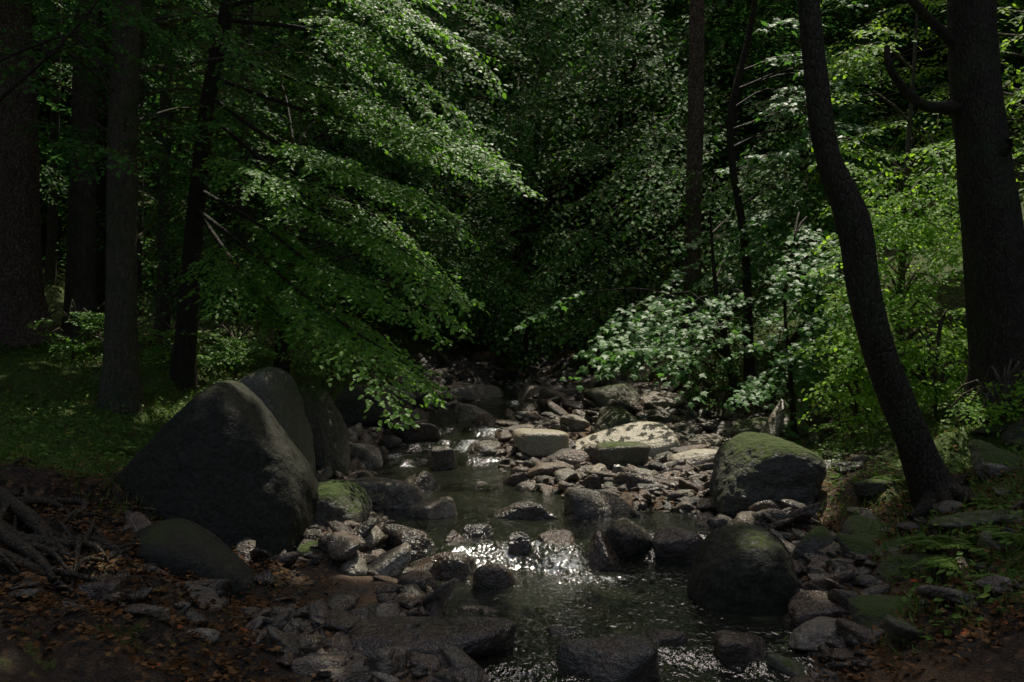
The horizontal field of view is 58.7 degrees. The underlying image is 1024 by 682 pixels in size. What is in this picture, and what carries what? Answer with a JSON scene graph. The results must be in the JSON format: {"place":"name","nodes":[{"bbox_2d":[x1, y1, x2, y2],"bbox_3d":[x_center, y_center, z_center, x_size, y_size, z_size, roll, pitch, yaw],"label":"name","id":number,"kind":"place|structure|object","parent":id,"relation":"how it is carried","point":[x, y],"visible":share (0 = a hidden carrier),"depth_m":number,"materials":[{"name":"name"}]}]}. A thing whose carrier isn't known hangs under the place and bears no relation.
{"place":"outdoors","nodes":[
{"label":"outdoors","id":0,"kind":"place"},
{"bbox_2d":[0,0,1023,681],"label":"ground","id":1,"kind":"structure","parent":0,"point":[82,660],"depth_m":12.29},
{"bbox_2d":[0,0,68,346],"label":"spruce tree","id":2,"kind":"object","parent":1,"relation":"on","point":[23,303],"visible":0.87,"depth_m":16.70,"materials":[{"name":"brown plant"}]},
{"bbox_2d":[0,0,99,101],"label":"bare branch","id":3,"kind":"object","parent":2,"relation":"attached to","point":[11,87],"visible":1,"depth_m":9.05,"materials":[{"name":"brown plant"}]},
{"bbox_2d":[0,13,159,117],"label":"bare branch","id":4,"kind":"object","parent":2,"relation":"attached to","point":[28,48],"visible":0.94,"depth_m":9.29,"materials":[{"name":"brown plant"}]},
{"bbox_2d":[0,547,80,597],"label":"tree root","id":5,"kind":"object","parent":1,"relation":"on","point":[8,559],"visible":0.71,"depth_m":5.38,"materials":[{"name":"brown plant"}]},
{"bbox_2d":[0,457,88,522],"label":"tree root","id":6,"kind":"object","parent":1,"relation":"on","point":[84,503],"visible":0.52,"depth_m":6.89,"materials":[{"name":"brown plant"}]},
{"bbox_2d":[0,518,94,574],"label":"tree root","id":7,"kind":"object","parent":1,"relation":"on","point":[62,550],"visible":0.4,"depth_m":5.77,"materials":[{"name":"brown plant"}]},
{"bbox_2d":[43,0,61,285],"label":"beech tree","id":8,"kind":"object","parent":1,"relation":"on","point":[50,272],"visible":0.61,"depth_m":23.90,"materials":[{"name":"brown plant"}]},
{"bbox_2d":[0,486,108,532],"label":"tree root","id":9,"kind":"object","parent":1,"relation":"on","point":[27,500],"visible":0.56,"depth_m":6.62,"materials":[{"name":"brown plant"}]},
{"bbox_2d":[24,299,104,361],"bbox_3d":[-7.210,-0.114,15.229,1.484,1.166,1.885,0,0,0],"label":"beech shrub","id":10,"kind":"object","parent":1,"relation":"on","point":[71,341],"visible":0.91,"depth_m":14.97,"materials":[{"name":"green plant"}]},
{"bbox_2d":[0,503,132,590],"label":"tree root","id":11,"kind":"object","parent":1,"relation":"on","point":[13,541],"visible":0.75,"depth_m":5.52,"materials":[{"name":"brown plant"}]},
{"bbox_2d":[0,486,135,571],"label":"tree root","id":12,"kind":"object","parent":1,"relation":"on","point":[32,520],"visible":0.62,"depth_m":6.11,"materials":[{"name":"brown plant"}]},
{"bbox_2d":[20,522,140,587],"bbox_3d":[-2.821,1.376,5.815,0.666,0.308,0.995,0,0,8],"label":"tree root","id":13,"kind":"object","parent":1,"relation":"on","point":[87,543],"visible":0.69,"depth_m":5.82,"materials":[{"name":"brown plant"}]},
{"bbox_2d":[32,519,139,575],"bbox_3d":[-2.905,1.362,6.064,0.909,0.282,0.939,0,0,0],"label":"tree root","id":14,"kind":"object","parent":1,"relation":"on","point":[68,533],"visible":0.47,"depth_m":6.12,"materials":[{"name":"brown plant"}]},
{"bbox_2d":[76,572,129,598],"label":"rock","id":15,"kind":"object","parent":1,"relation":"on","point":[111,584],"visible":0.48,"depth_m":5.35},
{"bbox_2d":[137,1,146,316],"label":"beech tree","id":16,"kind":"object","parent":1,"relation":"on","point":[139,243],"visible":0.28,"depth_m":23.91,"materials":[{"name":"brown plant"}]},
{"bbox_2d":[33,0,282,340],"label":"beech tree","id":17,"kind":"object","parent":1,"relation":"on","point":[80,290],"visible":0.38,"depth_m":17.89,"materials":[{"name":"green plant"}]},
{"bbox_2d":[138,318,239,369],"bbox_3d":[-5.532,0.094,14.886,1.539,0.936,2.920,0,0,-31],"label":"beech shrub","id":18,"kind":"object","parent":1,"relation":"on","point":[164,348],"visible":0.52,"depth_m":14.61,"materials":[{"name":"green plant"}]},
{"bbox_2d":[128,518,256,597],"bbox_3d":[-2.368,1.633,6.576,1.212,0.607,0.788,0,0,0],"label":"boulder","id":19,"kind":"object","parent":1,"relation":"on","point":[174,546],"visible":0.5,"depth_m":6.31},
{"bbox_2d":[175,579,232,597],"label":"rock","id":20,"kind":"object","parent":1,"relation":"on","point":[222,587],"visible":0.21,"depth_m":5.97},
{"bbox_2d":[187,585,222,612],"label":"rock","id":21,"kind":"object","parent":1,"relation":"on","point":[206,593],"visible":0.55,"depth_m":5.75,"materials":[{"name":"stone"}]},
{"bbox_2d":[116,379,318,555],"bbox_3d":[-2.639,1.257,7.875,1.809,1.814,1.357,0,0,0],"label":"boulder","id":22,"kind":"object","parent":1,"relation":"on","point":[227,461],"visible":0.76,"depth_m":7.53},
{"bbox_2d":[197,322,282,379],"bbox_3d":[-4.547,0.204,15.052,1.560,1.152,2.400,0,0,-28],"label":"beech shrub","id":23,"kind":"object","parent":1,"relation":"on","point":[235,357],"visible":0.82,"depth_m":14.94,"materials":[{"name":"green plant"}]},
{"bbox_2d":[230,3,252,318],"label":"beech tree","id":24,"kind":"object","parent":1,"relation":"on","point":[239,195],"visible":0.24,"depth_m":24.85,"materials":[{"name":"brown plant"}]},
{"bbox_2d":[0,0,535,412],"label":"beech tree","id":25,"kind":"object","parent":1,"relation":"on","point":[120,383],"visible":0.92,"depth_m":12.16,"materials":[{"name":"green plant"}]},
{"bbox_2d":[238,367,316,475],"bbox_3d":[-2.838,1.020,10.036,1.245,1.481,1.245,0,0,0],"label":"boulder","id":26,"kind":"object","parent":1,"relation":"on","point":[275,390],"visible":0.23,"depth_m":9.72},
{"bbox_2d":[138,0,429,338],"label":"beech tree","id":27,"kind":"object","parent":1,"relation":"on","point":[163,290],"visible":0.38,"depth_m":18.89,"materials":[{"name":"green plant"}]},
{"bbox_2d":[290,651,351,675],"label":"rock","id":28,"kind":"object","parent":1,"relation":"on","point":[305,666],"visible":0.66,"depth_m":5.06,"materials":[{"name":"stone"}]},
{"bbox_2d":[298,386,349,477],"bbox_3d":[-2.341,1.150,10.906,0.728,1.217,0.874,0,0,0],"label":"boulder","id":29,"kind":"object","parent":1,"relation":"on","point":[331,441],"visible":0.53,"depth_m":10.80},
{"bbox_2d":[279,334,377,397],"bbox_3d":[-2.970,0.567,14.967,1.485,1.417,2.458,0,0,0],"label":"beech shrub","id":30,"kind":"object","parent":1,"relation":"on","point":[300,357],"visible":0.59,"depth_m":14.80,"materials":[{"name":"green plant"}]},
{"bbox_2d":[326,594,356,610],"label":"rock","id":31,"kind":"object","parent":1,"relation":"on","point":[344,602],"visible":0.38,"depth_m":6.12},
{"bbox_2d":[323,608,360,633],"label":"rock","id":32,"kind":"object","parent":1,"relation":"on","point":[339,620],"visible":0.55,"depth_m":5.70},
{"bbox_2d":[315,480,372,525],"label":"boulder","id":33,"kind":"object","parent":1,"relation":"on","point":[341,501],"visible":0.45,"depth_m":8.28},
{"bbox_2d":[169,0,546,431],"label":"beech tree","id":34,"kind":"object","parent":1,"relation":"on","point":[183,373],"visible":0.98,"depth_m":11.31,"materials":[{"name":"green plant"}]},
{"bbox_2d":[350,442,382,468],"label":"boulder","id":35,"kind":"object","parent":1,"relation":"on","point":[369,456],"visible":0.73,"depth_m":11.97,"materials":[{"name":"stone"}]},
{"bbox_2d":[334,384,400,425],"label":"boulder","id":36,"kind":"object","parent":1,"relation":"on","point":[350,406],"visible":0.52,"depth_m":13.90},
{"bbox_2d":[204,54,562,374],"bbox_3d":[-2.716,-2.429,17.277,7.249,6.546,4.726,0,0,0],"label":"beech tree","id":37,"kind":"object","parent":1,"relation":"on","point":[284,364],"visible":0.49,"depth_m":16.88,"materials":[{"name":"green plant"}]},
{"bbox_2d":[351,477,422,508],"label":"boulder","id":38,"kind":"object","parent":1,"relation":"on","point":[398,494],"visible":0.3,"depth_m":9.35,"materials":[{"name":"stone"}]},
{"bbox_2d":[249,75,530,365],"bbox_3d":[-3.176,-3.385,23.579,7.276,8.437,7.301,0,0,0],"label":"beech tree","id":39,"kind":"object","parent":1,"relation":"on","point":[448,335],"visible":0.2,"depth_m":22.13,"materials":[{"name":"green plant"}]},
{"bbox_2d":[382,524,433,564],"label":"boulder","id":40,"kind":"object","parent":1,"relation":"on","point":[420,542],"visible":0.42,"depth_m":7.85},
{"bbox_2d":[385,421,440,440],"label":"boulder","id":41,"kind":"object","parent":1,"relation":"on","point":[426,431],"visible":0.38,"depth_m":13.39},
{"bbox_2d":[397,569,436,591],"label":"boulder","id":42,"kind":"object","parent":1,"relation":"on","point":[422,579],"visible":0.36,"depth_m":6.82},
{"bbox_2d":[405,471,439,490],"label":"boulder","id":43,"kind":"object","parent":1,"relation":"on","point":[424,480],"visible":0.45,"depth_m":10.47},
{"bbox_2d":[348,616,516,658],"bbox_3d":[-0.482,1.859,5.548,1.029,0.249,0.566,0,0,0],"label":"boulder","id":44,"kind":"object","parent":1,"relation":"on","point":[473,637],"visible":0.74,"depth_m":5.47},
{"bbox_2d":[407,496,457,518],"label":"boulder","id":45,"kind":"object","parent":1,"relation":"on","point":[439,507],"visible":0.5,"depth_m":8.94,"materials":[{"name":"stone"}]},
{"bbox_2d":[408,552,476,580],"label":"boulder","id":46,"kind":"object","parent":1,"relation":"on","point":[461,566],"visible":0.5,"depth_m":7.30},
{"bbox_2d":[431,446,457,469],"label":"boulder","id":47,"kind":"object","parent":1,"relation":"on","point":[443,458],"visible":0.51,"depth_m":11.98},
{"bbox_2d":[318,0,583,366],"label":"beech tree","id":48,"kind":"object","parent":1,"relation":"on","point":[531,216],"visible":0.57,"depth_m":20.13,"materials":[{"name":"green plant"}]},
{"bbox_2d":[434,383,502,400],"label":"boulder","id":49,"kind":"object","parent":1,"relation":"on","point":[475,391],"visible":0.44,"depth_m":17.09,"materials":[{"name":"stone"}]},
{"bbox_2d":[462,523,494,537],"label":"boulder","id":50,"kind":"object","parent":1,"relation":"on","point":[479,530],"visible":0.47,"depth_m":8.06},
{"bbox_2d":[466,440,501,455],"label":"boulder","id":51,"kind":"object","parent":1,"relation":"on","point":[484,448],"visible":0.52,"depth_m":12.67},
{"bbox_2d":[473,563,515,587],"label":"boulder","id":52,"kind":"object","parent":1,"relation":"on","point":[499,575],"visible":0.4,"depth_m":7.07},
{"bbox_2d":[0,349,1023,681],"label":"gravel","id":53,"kind":"structure","parent":1,"relation":"on","point":[342,545],"depth_m":7.33,"materials":[{"name":"stone"}]},
{"bbox_2d":[638,391,684,408],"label":"rock","id":54,"kind":"object","parent":53,"relation":"on","point":[664,400],"visible":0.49,"depth_m":14.93,"materials":[{"name":"stone"}]},
{"bbox_2d":[709,432,825,517],"bbox_3d":[2.533,1.335,8.950,1.110,0.836,0.999,0,0,0],"label":"boulder","id":55,"kind":"object","parent":53,"relation":"on","point":[750,469],"visible":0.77,"depth_m":8.53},
{"bbox_2d":[0,319,1023,669],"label":"grass","id":56,"kind":"structure","parent":1,"relation":"on","point":[322,379],"depth_m":9.30,"materials":[{"name":"green plant"}]},
{"bbox_2d":[0,254,1023,640],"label":"undergrowth","id":57,"kind":"object","parent":1,"relation":"on","point":[830,510],"visible":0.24,"depth_m":10.14,"materials":[{"name":"green plant"}]},
{"bbox_2d":[0,255,1023,681],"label":"fallen leaves","id":58,"kind":"object","parent":1,"relation":"on","point":[232,671],"visible":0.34,"depth_m":5.50,"materials":[{"name":"brown plant"}]},
{"bbox_2d":[508,531,531,554],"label":"boulder","id":59,"kind":"object","parent":1,"relation":"on","point":[519,542],"visible":0.62,"depth_m":7.80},
{"bbox_2d":[494,501,558,519],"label":"boulder","id":60,"kind":"object","parent":1,"relation":"on","point":[525,510],"visible":0.45,"depth_m":8.85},
{"bbox_2d":[33,0,1023,357],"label":"distant wood","id":61,"kind":"object","parent":1,"relation":"on","point":[715,26],"visible":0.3,"depth_m":28.12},
{"bbox_2d":[512,428,568,457],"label":"boulder","id":62,"kind":"object","parent":1,"relation":"on","point":[536,443],"visible":0.91,"depth_m":12.13,"materials":[{"name":"stone"}]},
{"bbox_2d":[527,461,566,477],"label":"boulder","id":63,"kind":"object","parent":1,"relation":"on","point":[548,469],"visible":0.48,"depth_m":10.80,"materials":[{"name":"stone"}]},
{"bbox_2d":[537,529,574,544],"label":"boulder","id":64,"kind":"object","parent":1,"relation":"on","point":[555,537],"visible":0.41,"depth_m":7.91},
{"bbox_2d":[541,448,589,466],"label":"rock","id":65,"kind":"object","parent":1,"relation":"on","point":[574,457],"visible":0.52,"depth_m":11.53,"materials":[{"name":"stone"}]},
{"bbox_2d":[477,75,662,372],"bbox_3d":[1.452,-3.309,22.472,4.780,8.588,7.358,0,0,0],"label":"beech tree","id":66,"kind":"object","parent":1,"relation":"on","point":[578,334],"visible":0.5,"depth_m":21.55,"materials":[{"name":"green plant"}]},
{"bbox_2d":[564,487,631,519],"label":"boulder","id":67,"kind":"object","parent":1,"relation":"on","point":[582,503],"visible":0.56,"depth_m":8.96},
{"bbox_2d":[456,0,741,328],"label":"beech tree","id":68,"kind":"object","parent":1,"relation":"on","point":[603,65],"visible":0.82,"depth_m":21.01,"materials":[{"name":"green plant"}]},
{"bbox_2d":[587,529,620,570],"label":"boulder","id":69,"kind":"object","parent":1,"relation":"on","point":[602,554],"visible":0.48,"depth_m":7.63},
{"bbox_2d":[556,634,658,681],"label":"boulder","id":70,"kind":"object","parent":1,"relation":"on","point":[628,658],"visible":0.94,"depth_m":5.21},
{"bbox_2d":[583,383,640,407],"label":"boulder","id":71,"kind":"object","parent":1,"relation":"on","point":[602,396],"visible":0.46,"depth_m":15.11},
{"bbox_2d":[596,406,638,427],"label":"boulder","id":72,"kind":"object","parent":1,"relation":"on","point":[610,416],"visible":0.59,"depth_m":13.73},
{"bbox_2d":[595,441,650,469],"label":"boulder","id":73,"kind":"object","parent":1,"relation":"on","point":[610,454],"visible":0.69,"depth_m":10.97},
{"bbox_2d":[574,421,679,456],"bbox_3d":[1.448,1.452,12.594,1.609,0.651,1.126,0,0,0],"label":"boulder","id":74,"kind":"object","parent":1,"relation":"on","point":[658,438],"visible":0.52,"depth_m":12.36,"materials":[{"name":"stone"}]},
{"bbox_2d":[605,518,652,557],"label":"boulder","id":75,"kind":"object","parent":1,"relation":"on","point":[627,538],"visible":0.69,"depth_m":7.99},
{"bbox_2d":[504,210,756,409],"bbox_3d":[2.619,-0.458,14.789,5.031,3.322,3.783,0,0,-38],"label":"maple tree","id":76,"kind":"object","parent":1,"relation":"on","point":[656,348],"visible":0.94,"depth_m":13.94,"materials":[{"name":"green plant"}]},
{"bbox_2d":[598,340,675,380],"bbox_3d":[2.473,0.390,17.743,1.521,0.896,2.023,0,0,0],"label":"beech shrub","id":77,"kind":"object","parent":1,"relation":"on","point":[641,362],"visible":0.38,"depth_m":17.60,"materials":[{"name":"green plant"}]},
{"bbox_2d":[516,83,804,370],"bbox_3d":[3.613,-2.616,19.371,7.062,7.054,6.370,0,0,0],"label":"beech tree","id":78,"kind":"object","parent":1,"relation":"on","point":[623,235],"visible":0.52,"depth_m":18.73,"materials":[{"name":"green plant"}]},
{"bbox_2d":[647,629,689,642],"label":"boulder","id":79,"kind":"object","parent":1,"relation":"on","point":[663,636],"visible":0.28,"depth_m":5.80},
{"bbox_2d":[652,526,703,562],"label":"boulder","id":80,"kind":"object","parent":1,"relation":"on","point":[676,543],"visible":0.65,"depth_m":7.88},
{"bbox_2d":[681,0,703,355],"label":"pine tree","id":81,"kind":"object","parent":1,"relation":"on","point":[694,154],"visible":0.77,"depth_m":17.86,"materials":[{"name":"brown wood"}]},
{"bbox_2d":[669,449,716,465],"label":"boulder","id":82,"kind":"object","parent":1,"relation":"on","point":[694,457],"visible":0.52,"depth_m":11.22,"materials":[{"name":"stone"}]},
{"bbox_2d":[666,333,759,409],"bbox_3d":[3.322,0.559,14.681,1.418,1.474,2.155,0,0,18],"label":"beech shrub","id":83,"kind":"object","parent":1,"relation":"on","point":[712,368],"visible":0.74,"depth_m":14.61,"materials":[{"name":"green plant"}]},
{"bbox_2d":[714,630,767,661],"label":"boulder","id":84,"kind":"object","parent":1,"relation":"on","point":[730,645],"visible":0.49,"depth_m":5.50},
{"bbox_2d":[686,524,800,612],"bbox_3d":[1.743,1.777,6.751,0.843,0.782,0.716,0,0,0],"label":"boulder","id":85,"kind":"object","parent":1,"relation":"on","point":[742,568],"visible":0.73,"depth_m":6.50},
{"bbox_2d":[730,417,767,436],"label":"boulder","id":86,"kind":"object","parent":1,"relation":"on","point":[756,424],"visible":0.41,"depth_m":12.56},
{"bbox_2d":[766,653,805,676],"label":"rock","id":87,"kind":"object","parent":1,"relation":"on","point":[792,667],"visible":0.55,"depth_m":5.39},
{"bbox_2d":[704,212,881,443],"bbox_3d":[3.957,-0.188,12.535,2.560,3.301,2.681,0,0,0],"label":"maple sapling","id":88,"kind":"object","parent":1,"relation":"on","point":[805,331],"visible":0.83,"depth_m":12.37,"materials":[{"name":"green plant"}]},
{"bbox_2d":[687,55,903,355],"bbox_3d":[5.165,-2.496,16.310,4.453,5.545,4.500,0,0,0],"label":"beech tree","id":89,"kind":"object","parent":1,"relation":"on","point":[807,159],"visible":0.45,"depth_m":15.79,"materials":[{"name":"green plant"}]},
{"bbox_2d":[716,0,886,382],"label":"maple tree","id":90,"kind":"object","parent":1,"relation":"on","point":[745,275],"visible":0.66,"depth_m":15.39,"materials":[{"name":"green plant"}]},
{"bbox_2d":[788,616,837,651],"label":"boulder","id":91,"kind":"object","parent":1,"relation":"on","point":[812,634],"visible":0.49,"depth_m":5.63,"materials":[{"name":"stone"}]},
{"bbox_2d":[791,526,834,560],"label":"boulder","id":92,"kind":"object","parent":1,"relation":"on","point":[813,539],"visible":0.35,"depth_m":7.11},
{"bbox_2d":[797,343,885,439],"bbox_3d":[4.070,0.656,10.885,1.376,1.297,1.961,0,0,0],"label":"beech shrub","id":93,"kind":"object","parent":1,"relation":"on","point":[854,398],"visible":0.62,"depth_m":10.70,"materials":[{"name":"green plant"}]},
{"bbox_2d":[836,533,877,559],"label":"rock","id":94,"kind":"object","parent":1,"relation":"on","point":[855,544],"visible":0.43,"depth_m":6.73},
{"bbox_2d":[841,515,892,543],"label":"boulder","id":95,"kind":"object","parent":1,"relation":"on","point":[852,524],"visible":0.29,"depth_m":7.19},
{"bbox_2d":[853,477,898,497],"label":"rock","id":96,"kind":"object","parent":1,"relation":"on","point":[865,487],"visible":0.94,"depth_m":8.09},
{"bbox_2d":[787,14,967,414],"bbox_3d":[5.035,-1.853,11.997,2.461,6.345,5.010,0,0,27],"label":"beech sapling","id":97,"kind":"object","parent":1,"relation":"on","point":[897,310],"visible":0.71,"depth_m":11.01,"materials":[{"name":"green plant"}]},
{"bbox_2d":[847,595,920,630],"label":"boulder","id":98,"kind":"object","parent":1,"relation":"on","point":[868,611],"visible":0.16,"depth_m":5.52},
{"bbox_2d":[797,0,983,519],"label":"leaning tree","id":99,"kind":"object","parent":1,"relation":"on","point":[929,476],"visible":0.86,"depth_m":7.40,"materials":[{"name":"brown plant"}]},
{"bbox_2d":[883,617,924,644],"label":"rock","id":100,"kind":"object","parent":1,"relation":"on","point":[896,628],"visible":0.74,"depth_m":4.97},
{"bbox_2d":[793,0,1023,369],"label":"beech tree","id":101,"kind":"object","parent":1,"relation":"on","point":[1016,94],"visible":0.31,"depth_m":14.75,"materials":[{"name":"green plant"}]},
{"bbox_2d":[873,553,954,581],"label":"boulder","id":102,"kind":"object","parent":1,"relation":"on","point":[889,564],"visible":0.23,"depth_m":6.23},
{"bbox_2d":[865,310,967,425],"bbox_3d":[4.771,0.342,10.241,1.542,1.374,1.514,0,0,0],"label":"beech shrub","id":103,"kind":"object","parent":1,"relation":"on","point":[933,382],"visible":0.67,"depth_m":10.19,"materials":[{"name":"green plant"}]},
{"bbox_2d":[896,534,973,551],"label":"fern","id":104,"kind":"object","parent":1,"relation":"on","point":[924,541],"visible":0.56,"depth_m":6.36,"materials":[{"name":"green plant"}]},
{"bbox_2d":[912,555,979,573],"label":"fern","id":105,"kind":"object","parent":1,"relation":"on","point":[943,561],"visible":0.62,"depth_m":5.89,"materials":[{"name":"green plant"}]},
{"bbox_2d":[884,0,1023,425],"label":"beech tree","id":106,"kind":"object","parent":1,"relation":"on","point":[991,221],"visible":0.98,"depth_m":9.18,"materials":[{"name":"brown plant"}]},
{"bbox_2d":[935,535,1004,560],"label":"fern","id":107,"kind":"object","parent":1,"relation":"on","point":[969,545],"visible":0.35,"depth_m":6.01,"materials":[{"name":"green plant"}]},
{"bbox_2d":[929,509,1018,532],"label":"rock","id":108,"kind":"object","parent":1,"relation":"on","point":[951,522],"visible":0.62,"depth_m":6.54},
{"bbox_2d":[938,359,1023,436],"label":"beech shrub","id":109,"kind":"object","parent":1,"relation":"on","point":[1010,386],"visible":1,"depth_m":8.59,"materials":[{"name":"green plant"}]},
{"bbox_2d":[968,439,1023,480],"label":"rock","id":110,"kind":"object","parent":1,"relation":"on","point":[981,451],"visible":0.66,"depth_m":7.51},
{"bbox_2d":[977,531,1021,552],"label":"rock","id":111,"kind":"object","parent":1,"relation":"on","point":[985,536],"visible":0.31,"depth_m":5.87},
{"bbox_2d":[370,351,824,681],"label":"water","id":112,"kind":"structure","parent":0,"point":[569,586],"depth_m":7.18,"materials":[{"name":"liquid"}]},
{"bbox_2d":[788,590,849,626],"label":"boulder","id":113,"kind":"object","parent":112,"relation":"in","point":[805,606],"visible":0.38,"depth_m":6.13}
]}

